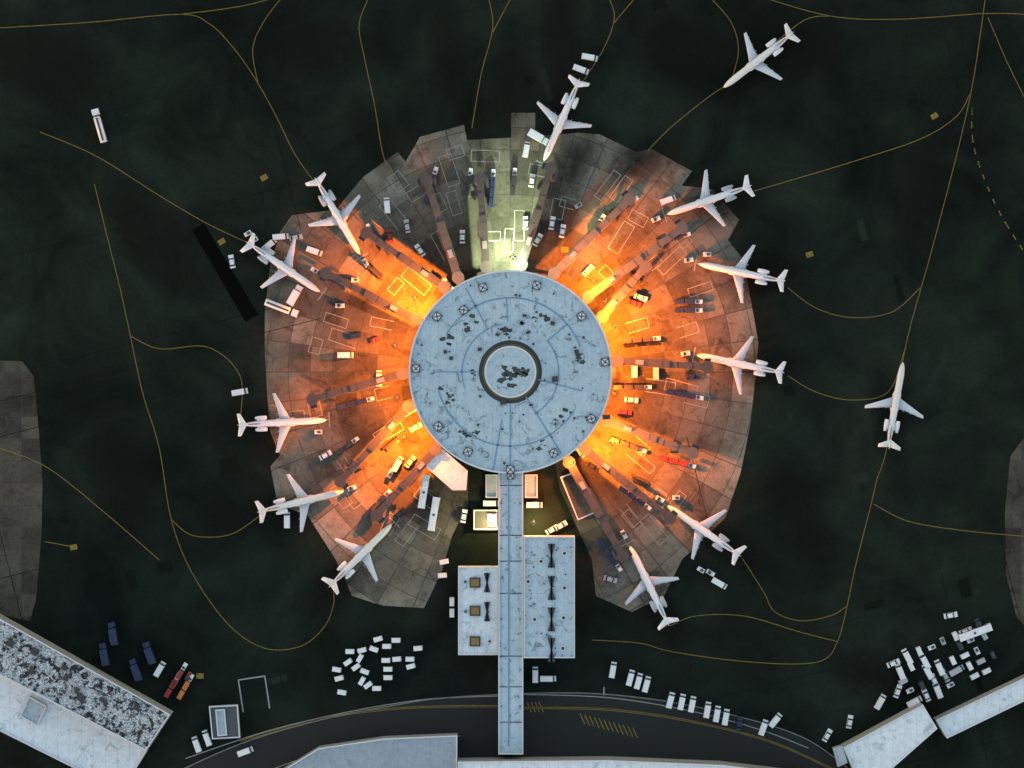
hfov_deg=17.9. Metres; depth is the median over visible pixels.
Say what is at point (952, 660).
uld
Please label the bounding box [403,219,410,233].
car
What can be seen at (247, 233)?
gpu
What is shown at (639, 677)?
van
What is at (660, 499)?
tug
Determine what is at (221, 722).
equipment shed roof
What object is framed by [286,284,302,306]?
truck
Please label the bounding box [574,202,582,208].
gpu
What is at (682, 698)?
van
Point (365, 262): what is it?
tug
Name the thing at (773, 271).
stain
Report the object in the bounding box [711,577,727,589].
van
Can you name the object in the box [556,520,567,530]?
car
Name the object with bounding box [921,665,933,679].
van
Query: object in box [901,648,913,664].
van
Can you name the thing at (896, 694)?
car
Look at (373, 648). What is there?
uld
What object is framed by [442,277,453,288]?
car
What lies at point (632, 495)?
train
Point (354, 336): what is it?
car
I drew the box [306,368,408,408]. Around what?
boarding bridge
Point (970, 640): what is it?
gpu
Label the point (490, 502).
van
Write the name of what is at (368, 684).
uld
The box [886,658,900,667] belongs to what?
car
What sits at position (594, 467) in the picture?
car
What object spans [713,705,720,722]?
van
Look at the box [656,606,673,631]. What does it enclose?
stain
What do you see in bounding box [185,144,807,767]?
apron markings
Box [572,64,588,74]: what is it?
van
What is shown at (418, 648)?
uld
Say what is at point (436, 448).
boarding bridge
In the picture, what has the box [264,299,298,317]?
tanker
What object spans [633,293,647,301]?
car
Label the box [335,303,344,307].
tug
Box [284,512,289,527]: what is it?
van
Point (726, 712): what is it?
van
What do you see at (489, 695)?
road kerb
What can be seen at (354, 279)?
gpu
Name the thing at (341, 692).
uld
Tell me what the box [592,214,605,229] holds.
train
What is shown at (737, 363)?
jet
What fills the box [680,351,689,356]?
tug
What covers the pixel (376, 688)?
uld
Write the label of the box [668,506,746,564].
jet
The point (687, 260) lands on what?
tug
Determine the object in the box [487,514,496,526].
rooftop unit
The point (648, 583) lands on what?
jet
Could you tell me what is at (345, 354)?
van
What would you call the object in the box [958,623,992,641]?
bus
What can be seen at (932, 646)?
gpu
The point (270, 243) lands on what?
van
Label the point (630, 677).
van
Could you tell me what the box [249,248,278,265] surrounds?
stain
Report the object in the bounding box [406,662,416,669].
uld
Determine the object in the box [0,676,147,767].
building roof
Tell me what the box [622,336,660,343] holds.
train
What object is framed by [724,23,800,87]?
jet
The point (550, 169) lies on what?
boarding bridge
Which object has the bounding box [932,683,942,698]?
van
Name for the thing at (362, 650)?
uld
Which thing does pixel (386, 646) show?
uld
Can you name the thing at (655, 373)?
van
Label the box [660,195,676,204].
van
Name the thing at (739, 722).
car
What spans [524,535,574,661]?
service block
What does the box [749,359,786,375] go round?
stain
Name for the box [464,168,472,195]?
train
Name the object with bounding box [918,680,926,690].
uld
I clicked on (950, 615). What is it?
car
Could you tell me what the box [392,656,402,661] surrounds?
uld
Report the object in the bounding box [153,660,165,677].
van
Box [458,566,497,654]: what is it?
service block
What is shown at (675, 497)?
gpu
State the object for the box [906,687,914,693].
gpu
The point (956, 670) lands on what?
truck
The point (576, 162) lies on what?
stain
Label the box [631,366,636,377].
van
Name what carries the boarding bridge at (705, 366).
on the apron at (716, 430)
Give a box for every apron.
[0,360,41,620]
[265,113,757,611]
[1005,439,1023,624]
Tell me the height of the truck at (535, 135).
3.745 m
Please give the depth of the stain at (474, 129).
1099.99 m
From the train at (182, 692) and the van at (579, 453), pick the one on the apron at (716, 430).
the van at (579, 453)
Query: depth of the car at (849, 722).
1098.99 m
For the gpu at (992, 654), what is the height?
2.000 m
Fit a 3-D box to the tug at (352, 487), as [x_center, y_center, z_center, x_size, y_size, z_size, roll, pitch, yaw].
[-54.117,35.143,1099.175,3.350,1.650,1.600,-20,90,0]
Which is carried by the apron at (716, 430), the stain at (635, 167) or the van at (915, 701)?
the stain at (635, 167)
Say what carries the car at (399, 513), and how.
on the apron at (716, 430)
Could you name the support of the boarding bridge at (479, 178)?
on the apron at (716, 430)
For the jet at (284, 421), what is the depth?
1097.08 m
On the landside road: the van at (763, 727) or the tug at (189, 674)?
the van at (763, 727)
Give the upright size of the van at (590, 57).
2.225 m
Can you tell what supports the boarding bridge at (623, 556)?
on the apron at (716, 430)
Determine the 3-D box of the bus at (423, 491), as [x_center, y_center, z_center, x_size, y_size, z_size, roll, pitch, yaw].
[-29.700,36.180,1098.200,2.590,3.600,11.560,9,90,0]
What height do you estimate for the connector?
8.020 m
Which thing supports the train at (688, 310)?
on the apron at (716, 430)
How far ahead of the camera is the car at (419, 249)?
1098.98 m
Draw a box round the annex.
[426,449,467,489]
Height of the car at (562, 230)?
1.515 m
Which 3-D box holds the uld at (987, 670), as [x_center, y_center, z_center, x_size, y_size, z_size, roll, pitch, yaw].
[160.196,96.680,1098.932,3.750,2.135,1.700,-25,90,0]
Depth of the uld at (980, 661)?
1097.87 m
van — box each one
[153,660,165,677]
[191,736,201,752]
[202,729,211,745]
[231,388,247,395]
[237,746,253,756]
[261,239,277,249]
[272,233,288,239]
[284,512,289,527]
[306,246,322,255]
[337,352,353,357]
[376,370,381,385]
[384,197,390,213]
[391,456,403,471]
[483,500,497,505]
[522,141,530,157]
[526,502,542,507]
[532,666,537,682]
[540,675,555,681]
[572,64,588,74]
[575,448,584,457]
[581,53,597,61]
[609,661,616,677]
[626,669,634,685]
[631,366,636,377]
[634,672,642,689]
[642,676,650,692]
[653,367,658,379]
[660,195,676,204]
[666,692,674,708]
[677,693,685,709]
[688,696,695,712]
[703,701,710,717]
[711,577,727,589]
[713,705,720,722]
[722,708,729,725]
[758,719,768,735]
[768,712,782,727]
[874,694,886,709]
[895,663,905,679]
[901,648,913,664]
[906,696,922,707]
[919,653,930,668]
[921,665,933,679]
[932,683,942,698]
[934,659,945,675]
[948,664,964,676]
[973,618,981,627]
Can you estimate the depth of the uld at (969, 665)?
1097.87 m
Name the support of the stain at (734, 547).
on the ground
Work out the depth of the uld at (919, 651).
1097.87 m
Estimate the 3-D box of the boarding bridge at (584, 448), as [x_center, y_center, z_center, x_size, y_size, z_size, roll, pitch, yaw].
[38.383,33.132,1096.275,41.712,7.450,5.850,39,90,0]
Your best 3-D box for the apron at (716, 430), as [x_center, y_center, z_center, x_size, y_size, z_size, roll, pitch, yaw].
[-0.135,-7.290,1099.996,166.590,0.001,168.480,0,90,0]
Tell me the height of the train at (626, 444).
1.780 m
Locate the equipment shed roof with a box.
[215,709,226,735]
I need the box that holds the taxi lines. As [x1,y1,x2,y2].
[0,0,1023,767]
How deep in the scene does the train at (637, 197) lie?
1098.29 m
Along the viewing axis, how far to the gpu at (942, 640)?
1098.50 m
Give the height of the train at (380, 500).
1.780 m
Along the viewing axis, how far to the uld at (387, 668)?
1097.87 m
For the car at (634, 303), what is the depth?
1098.99 m
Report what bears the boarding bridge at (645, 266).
on the apron at (716, 430)
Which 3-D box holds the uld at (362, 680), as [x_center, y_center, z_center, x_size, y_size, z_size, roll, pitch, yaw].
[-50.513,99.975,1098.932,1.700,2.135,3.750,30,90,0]
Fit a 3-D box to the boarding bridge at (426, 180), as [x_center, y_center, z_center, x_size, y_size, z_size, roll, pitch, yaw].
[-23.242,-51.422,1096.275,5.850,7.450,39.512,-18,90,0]
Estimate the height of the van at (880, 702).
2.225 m
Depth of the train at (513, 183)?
1098.22 m
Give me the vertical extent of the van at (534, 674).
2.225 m
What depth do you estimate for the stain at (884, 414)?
1099.99 m
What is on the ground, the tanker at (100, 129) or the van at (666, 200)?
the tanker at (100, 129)
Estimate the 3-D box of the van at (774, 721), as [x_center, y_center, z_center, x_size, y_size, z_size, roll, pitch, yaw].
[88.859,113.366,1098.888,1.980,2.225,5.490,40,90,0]
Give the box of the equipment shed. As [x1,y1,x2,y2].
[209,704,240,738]
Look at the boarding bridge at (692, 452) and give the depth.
1093.35 m
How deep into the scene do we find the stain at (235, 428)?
1099.99 m
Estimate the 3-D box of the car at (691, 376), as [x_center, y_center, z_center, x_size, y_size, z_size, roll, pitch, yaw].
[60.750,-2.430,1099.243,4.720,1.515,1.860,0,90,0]
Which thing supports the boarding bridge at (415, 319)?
on the apron at (716, 430)
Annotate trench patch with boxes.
[192,223,257,321]
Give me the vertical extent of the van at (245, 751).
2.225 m
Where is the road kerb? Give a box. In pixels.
[185,692,847,767]
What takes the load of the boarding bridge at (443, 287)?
on the apron at (716, 430)
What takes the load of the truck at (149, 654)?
on the ground
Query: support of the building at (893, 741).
on the ground
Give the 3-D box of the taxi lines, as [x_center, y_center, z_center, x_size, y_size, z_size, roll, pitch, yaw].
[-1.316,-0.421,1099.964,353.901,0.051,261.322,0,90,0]
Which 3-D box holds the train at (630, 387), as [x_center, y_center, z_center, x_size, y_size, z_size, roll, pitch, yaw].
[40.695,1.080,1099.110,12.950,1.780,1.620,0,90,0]
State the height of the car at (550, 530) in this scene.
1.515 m
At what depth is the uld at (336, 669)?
1097.87 m
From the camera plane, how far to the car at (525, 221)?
1098.75 m
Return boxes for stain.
[224,417,256,432]
[247,504,276,520]
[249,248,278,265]
[325,576,346,599]
[365,118,386,153]
[462,104,480,140]
[568,151,585,178]
[624,151,653,177]
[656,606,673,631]
[701,188,746,210]
[722,542,748,565]
[745,48,769,70]
[747,267,783,283]
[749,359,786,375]
[880,393,894,439]
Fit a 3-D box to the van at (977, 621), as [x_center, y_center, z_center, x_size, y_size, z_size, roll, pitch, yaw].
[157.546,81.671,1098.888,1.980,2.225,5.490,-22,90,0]
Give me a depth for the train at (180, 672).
1098.22 m
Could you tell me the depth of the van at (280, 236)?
1097.78 m
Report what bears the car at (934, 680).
on the ground
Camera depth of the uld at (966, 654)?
1097.87 m
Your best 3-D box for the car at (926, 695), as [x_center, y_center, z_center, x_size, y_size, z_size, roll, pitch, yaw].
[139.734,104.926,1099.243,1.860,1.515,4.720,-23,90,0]
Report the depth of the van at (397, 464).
1097.78 m
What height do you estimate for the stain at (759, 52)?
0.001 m
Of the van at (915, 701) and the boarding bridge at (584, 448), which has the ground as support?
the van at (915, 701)
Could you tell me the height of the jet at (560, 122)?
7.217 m
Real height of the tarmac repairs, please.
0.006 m
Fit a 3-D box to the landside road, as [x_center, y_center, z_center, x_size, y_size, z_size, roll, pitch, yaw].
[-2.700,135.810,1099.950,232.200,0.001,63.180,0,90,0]
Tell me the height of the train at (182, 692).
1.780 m
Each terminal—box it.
[284,733,776,767]
[409,270,611,473]
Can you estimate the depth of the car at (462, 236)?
1098.84 m
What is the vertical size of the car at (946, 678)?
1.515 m
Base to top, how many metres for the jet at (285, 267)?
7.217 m
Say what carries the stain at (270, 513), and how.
on the ground
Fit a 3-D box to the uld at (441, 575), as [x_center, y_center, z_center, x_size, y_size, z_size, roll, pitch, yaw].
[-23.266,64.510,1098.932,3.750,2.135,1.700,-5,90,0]
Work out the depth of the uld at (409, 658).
1097.87 m
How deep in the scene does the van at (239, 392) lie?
1097.78 m
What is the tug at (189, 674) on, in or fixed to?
on the ground
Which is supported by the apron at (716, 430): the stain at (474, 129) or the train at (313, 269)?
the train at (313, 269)
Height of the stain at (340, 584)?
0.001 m
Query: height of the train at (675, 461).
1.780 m
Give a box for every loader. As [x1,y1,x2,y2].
[367,265,382,280]
[382,436,399,450]
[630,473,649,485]
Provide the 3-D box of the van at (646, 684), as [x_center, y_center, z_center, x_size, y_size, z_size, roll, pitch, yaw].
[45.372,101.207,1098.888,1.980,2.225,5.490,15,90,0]
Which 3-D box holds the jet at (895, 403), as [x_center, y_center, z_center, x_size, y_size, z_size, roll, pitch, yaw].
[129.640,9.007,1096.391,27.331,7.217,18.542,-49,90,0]
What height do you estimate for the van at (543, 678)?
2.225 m
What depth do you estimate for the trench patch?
1099.98 m
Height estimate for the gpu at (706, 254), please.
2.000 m
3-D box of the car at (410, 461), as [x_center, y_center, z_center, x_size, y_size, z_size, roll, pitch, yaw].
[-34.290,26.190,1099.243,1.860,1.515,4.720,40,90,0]
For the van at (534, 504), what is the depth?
1097.83 m
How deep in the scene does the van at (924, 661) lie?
1097.78 m
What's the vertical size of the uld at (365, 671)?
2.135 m
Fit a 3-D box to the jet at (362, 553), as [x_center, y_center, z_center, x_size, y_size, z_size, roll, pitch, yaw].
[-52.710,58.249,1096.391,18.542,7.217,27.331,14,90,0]
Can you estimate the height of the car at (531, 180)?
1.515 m
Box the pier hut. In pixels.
[832,744,846,766]
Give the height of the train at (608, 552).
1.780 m
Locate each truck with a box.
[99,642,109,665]
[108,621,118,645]
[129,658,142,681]
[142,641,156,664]
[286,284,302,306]
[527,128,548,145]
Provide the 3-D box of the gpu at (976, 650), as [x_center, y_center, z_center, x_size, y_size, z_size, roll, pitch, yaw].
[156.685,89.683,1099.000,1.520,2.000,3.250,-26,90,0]
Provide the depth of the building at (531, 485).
1097.40 m
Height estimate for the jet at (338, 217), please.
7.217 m
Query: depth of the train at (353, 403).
1098.22 m
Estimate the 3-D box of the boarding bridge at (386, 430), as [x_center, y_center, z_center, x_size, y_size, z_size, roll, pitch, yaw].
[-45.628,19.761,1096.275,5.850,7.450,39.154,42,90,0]
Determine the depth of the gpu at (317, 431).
1098.50 m
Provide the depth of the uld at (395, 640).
1097.87 m
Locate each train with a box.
[164,672,177,697]
[171,662,187,688]
[176,674,194,699]
[310,267,343,287]
[334,436,359,455]
[336,396,374,409]
[362,489,391,518]
[365,223,389,255]
[423,167,438,203]
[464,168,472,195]
[489,169,495,206]
[510,168,516,195]
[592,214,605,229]
[598,539,622,571]
[610,437,646,453]
[614,385,651,389]
[618,486,650,510]
[619,196,638,214]
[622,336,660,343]
[658,455,695,468]
[666,389,703,399]
[669,231,690,241]
[675,299,702,303]
[675,308,702,312]
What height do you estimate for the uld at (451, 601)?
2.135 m
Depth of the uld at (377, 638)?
1097.87 m
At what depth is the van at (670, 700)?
1097.78 m
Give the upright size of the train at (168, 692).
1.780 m
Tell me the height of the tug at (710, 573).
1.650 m
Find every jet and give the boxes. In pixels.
[237,393,325,452]
[240,232,319,291]
[255,474,343,531]
[305,172,359,253]
[321,524,391,594]
[537,74,591,159]
[625,546,678,629]
[668,170,754,226]
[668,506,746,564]
[697,336,785,394]
[699,245,787,302]
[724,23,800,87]
[865,363,922,450]
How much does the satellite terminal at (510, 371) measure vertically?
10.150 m
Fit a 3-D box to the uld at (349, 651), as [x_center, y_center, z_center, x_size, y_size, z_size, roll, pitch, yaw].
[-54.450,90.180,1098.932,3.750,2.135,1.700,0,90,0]
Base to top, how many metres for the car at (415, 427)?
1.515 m
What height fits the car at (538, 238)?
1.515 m
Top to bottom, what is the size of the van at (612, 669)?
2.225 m
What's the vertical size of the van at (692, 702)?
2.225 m
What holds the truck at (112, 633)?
on the ground
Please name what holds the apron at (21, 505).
on the ground
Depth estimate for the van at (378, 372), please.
1097.96 m
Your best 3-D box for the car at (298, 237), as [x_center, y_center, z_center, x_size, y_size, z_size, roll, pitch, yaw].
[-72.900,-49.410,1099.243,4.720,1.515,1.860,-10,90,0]
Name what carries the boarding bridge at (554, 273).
on the apron at (716, 430)
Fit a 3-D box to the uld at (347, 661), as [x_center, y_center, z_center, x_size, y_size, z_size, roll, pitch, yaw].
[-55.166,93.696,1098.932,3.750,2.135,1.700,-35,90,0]
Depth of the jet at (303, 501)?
1097.07 m
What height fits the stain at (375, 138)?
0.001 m
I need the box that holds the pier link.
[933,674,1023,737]
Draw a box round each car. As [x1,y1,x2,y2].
[228,254,235,268]
[289,234,302,240]
[318,450,332,460]
[347,332,361,339]
[386,229,392,242]
[392,507,405,519]
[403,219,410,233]
[404,455,416,467]
[409,421,422,432]
[414,244,425,256]
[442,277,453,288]
[460,230,464,243]
[460,509,467,522]
[523,216,527,229]
[528,174,535,187]
[532,233,542,246]
[545,524,556,534]
[548,216,555,229]
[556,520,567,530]
[559,224,565,237]
[581,264,594,276]
[586,461,599,471]
[603,575,617,583]
[618,409,631,414]
[624,397,637,402]
[627,299,641,307]
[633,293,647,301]
[685,374,698,379]
[735,716,742,730]
[822,728,832,741]
[846,714,853,728]
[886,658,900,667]
[893,684,901,698]
[921,689,930,701]
[931,673,938,684]
[942,668,950,682]
[943,611,957,618]
[958,626,971,633]
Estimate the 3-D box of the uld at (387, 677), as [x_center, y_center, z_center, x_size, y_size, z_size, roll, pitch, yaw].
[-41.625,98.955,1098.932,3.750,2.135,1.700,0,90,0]
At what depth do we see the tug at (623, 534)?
1098.91 m
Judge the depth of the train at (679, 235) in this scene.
1098.26 m
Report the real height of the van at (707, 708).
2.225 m
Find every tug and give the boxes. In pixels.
[185,671,192,680]
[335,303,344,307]
[347,484,356,491]
[361,258,368,267]
[369,336,378,342]
[386,469,393,477]
[620,529,627,538]
[651,215,660,222]
[655,495,664,502]
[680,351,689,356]
[684,257,693,262]
[705,569,714,576]
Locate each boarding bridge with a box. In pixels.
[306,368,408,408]
[319,266,423,325]
[334,401,415,489]
[358,226,450,293]
[371,442,442,523]
[417,174,464,284]
[471,172,491,273]
[515,162,558,270]
[548,190,635,280]
[562,455,631,562]
[578,442,677,524]
[581,218,687,304]
[595,260,651,322]
[599,414,698,460]
[611,354,712,375]
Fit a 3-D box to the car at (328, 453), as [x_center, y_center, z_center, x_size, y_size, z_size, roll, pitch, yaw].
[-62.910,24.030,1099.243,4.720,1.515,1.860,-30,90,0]
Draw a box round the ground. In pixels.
[0,0,1023,767]
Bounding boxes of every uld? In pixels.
[332,666,341,672]
[334,675,343,681]
[337,689,346,694]
[343,657,352,666]
[345,649,354,653]
[351,663,360,671]
[356,653,363,662]
[357,647,367,653]
[358,676,365,685]
[359,667,370,674]
[363,680,372,689]
[369,645,378,652]
[372,686,381,690]
[373,635,383,642]
[381,658,390,662]
[382,644,391,648]
[383,666,392,671]
[383,675,392,679]
[391,638,400,642]
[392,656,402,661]
[405,656,414,661]
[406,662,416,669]
[413,645,423,650]
[437,572,446,577]
[439,558,448,564]
[449,597,453,606]
[449,608,453,617]
[898,677,907,684]
[907,663,914,671]
[915,646,922,655]
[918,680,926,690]
[948,655,956,665]
[951,631,958,640]
[956,641,963,650]
[959,651,969,659]
[965,660,973,670]
[969,671,979,679]
[975,657,985,664]
[981,633,987,640]
[981,666,991,674]
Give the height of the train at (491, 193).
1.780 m
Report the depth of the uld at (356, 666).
1097.87 m
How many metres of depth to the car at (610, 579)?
1098.99 m
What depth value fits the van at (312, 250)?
1097.78 m
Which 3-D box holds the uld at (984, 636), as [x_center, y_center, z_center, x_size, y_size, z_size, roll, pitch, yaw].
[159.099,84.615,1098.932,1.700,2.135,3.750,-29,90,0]
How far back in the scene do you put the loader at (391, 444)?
1098.83 m
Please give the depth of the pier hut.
1096.40 m
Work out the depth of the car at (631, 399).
1098.99 m
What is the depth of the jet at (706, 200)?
1097.08 m
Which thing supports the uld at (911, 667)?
on the ground
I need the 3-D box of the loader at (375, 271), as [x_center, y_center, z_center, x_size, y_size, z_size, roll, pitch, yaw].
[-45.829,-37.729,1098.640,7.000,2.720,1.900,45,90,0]
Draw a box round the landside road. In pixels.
[188,693,845,767]
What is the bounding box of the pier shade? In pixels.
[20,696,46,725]
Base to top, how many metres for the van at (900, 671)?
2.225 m
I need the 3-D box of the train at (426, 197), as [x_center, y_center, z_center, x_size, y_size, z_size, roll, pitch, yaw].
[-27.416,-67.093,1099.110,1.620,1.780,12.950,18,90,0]
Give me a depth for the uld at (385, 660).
1097.87 m
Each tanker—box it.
[91,108,106,142]
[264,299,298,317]
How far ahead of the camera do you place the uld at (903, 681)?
1097.87 m
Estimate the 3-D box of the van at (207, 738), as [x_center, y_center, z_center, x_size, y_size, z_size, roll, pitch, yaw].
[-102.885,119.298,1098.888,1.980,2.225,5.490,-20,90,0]
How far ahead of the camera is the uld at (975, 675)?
1097.87 m
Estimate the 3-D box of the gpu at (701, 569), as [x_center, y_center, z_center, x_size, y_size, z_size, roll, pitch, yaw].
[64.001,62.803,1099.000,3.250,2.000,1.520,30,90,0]
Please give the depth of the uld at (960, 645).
1097.87 m
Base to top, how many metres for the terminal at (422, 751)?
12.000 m
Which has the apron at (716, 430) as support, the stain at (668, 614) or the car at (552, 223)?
the car at (552, 223)
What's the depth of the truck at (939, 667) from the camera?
1097.78 m
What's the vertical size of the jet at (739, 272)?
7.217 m
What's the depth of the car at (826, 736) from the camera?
1098.99 m
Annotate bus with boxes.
[418,474,429,508]
[427,496,440,530]
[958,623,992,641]
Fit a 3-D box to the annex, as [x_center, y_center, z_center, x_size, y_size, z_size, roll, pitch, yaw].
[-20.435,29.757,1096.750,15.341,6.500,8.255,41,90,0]
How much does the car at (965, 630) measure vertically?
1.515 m
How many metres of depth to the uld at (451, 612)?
1097.87 m
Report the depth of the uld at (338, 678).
1097.87 m
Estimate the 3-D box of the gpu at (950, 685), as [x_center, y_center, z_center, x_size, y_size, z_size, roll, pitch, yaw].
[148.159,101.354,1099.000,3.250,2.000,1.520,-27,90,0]
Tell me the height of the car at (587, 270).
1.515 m
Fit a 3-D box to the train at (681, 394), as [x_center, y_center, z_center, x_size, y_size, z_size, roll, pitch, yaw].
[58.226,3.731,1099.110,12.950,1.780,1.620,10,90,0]
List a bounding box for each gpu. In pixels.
[243,230,251,236]
[314,430,321,433]
[351,278,358,281]
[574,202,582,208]
[672,495,679,499]
[697,566,704,572]
[703,252,710,256]
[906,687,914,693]
[928,644,935,650]
[939,637,945,644]
[946,681,953,688]
[966,638,974,643]
[973,647,979,654]
[989,651,996,658]
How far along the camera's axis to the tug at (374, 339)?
1098.97 m
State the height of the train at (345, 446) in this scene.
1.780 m
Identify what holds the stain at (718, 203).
on the ground
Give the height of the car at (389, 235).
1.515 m
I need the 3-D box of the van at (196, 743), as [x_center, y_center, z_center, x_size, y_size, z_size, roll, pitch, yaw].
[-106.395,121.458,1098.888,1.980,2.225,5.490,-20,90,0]
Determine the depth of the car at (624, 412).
1098.97 m
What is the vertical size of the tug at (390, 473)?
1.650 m
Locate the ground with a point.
(858, 88)
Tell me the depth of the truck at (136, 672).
1096.30 m
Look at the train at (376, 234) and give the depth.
1098.22 m
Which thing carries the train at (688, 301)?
on the apron at (716, 430)
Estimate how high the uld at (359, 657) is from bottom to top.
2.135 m
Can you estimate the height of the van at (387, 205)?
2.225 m
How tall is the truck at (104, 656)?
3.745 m
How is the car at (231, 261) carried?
on the ground
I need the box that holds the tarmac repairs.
[0,0,1023,767]
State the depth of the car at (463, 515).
1098.98 m
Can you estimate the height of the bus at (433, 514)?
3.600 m
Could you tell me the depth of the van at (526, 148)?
1097.78 m
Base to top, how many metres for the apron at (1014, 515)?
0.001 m
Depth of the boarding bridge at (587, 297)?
1093.35 m
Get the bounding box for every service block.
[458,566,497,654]
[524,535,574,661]
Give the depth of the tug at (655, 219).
1098.88 m
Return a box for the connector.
[498,473,522,754]
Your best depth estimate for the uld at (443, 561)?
1097.87 m
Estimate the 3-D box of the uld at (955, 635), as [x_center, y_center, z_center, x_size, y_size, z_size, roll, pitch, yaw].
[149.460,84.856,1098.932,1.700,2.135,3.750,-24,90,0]

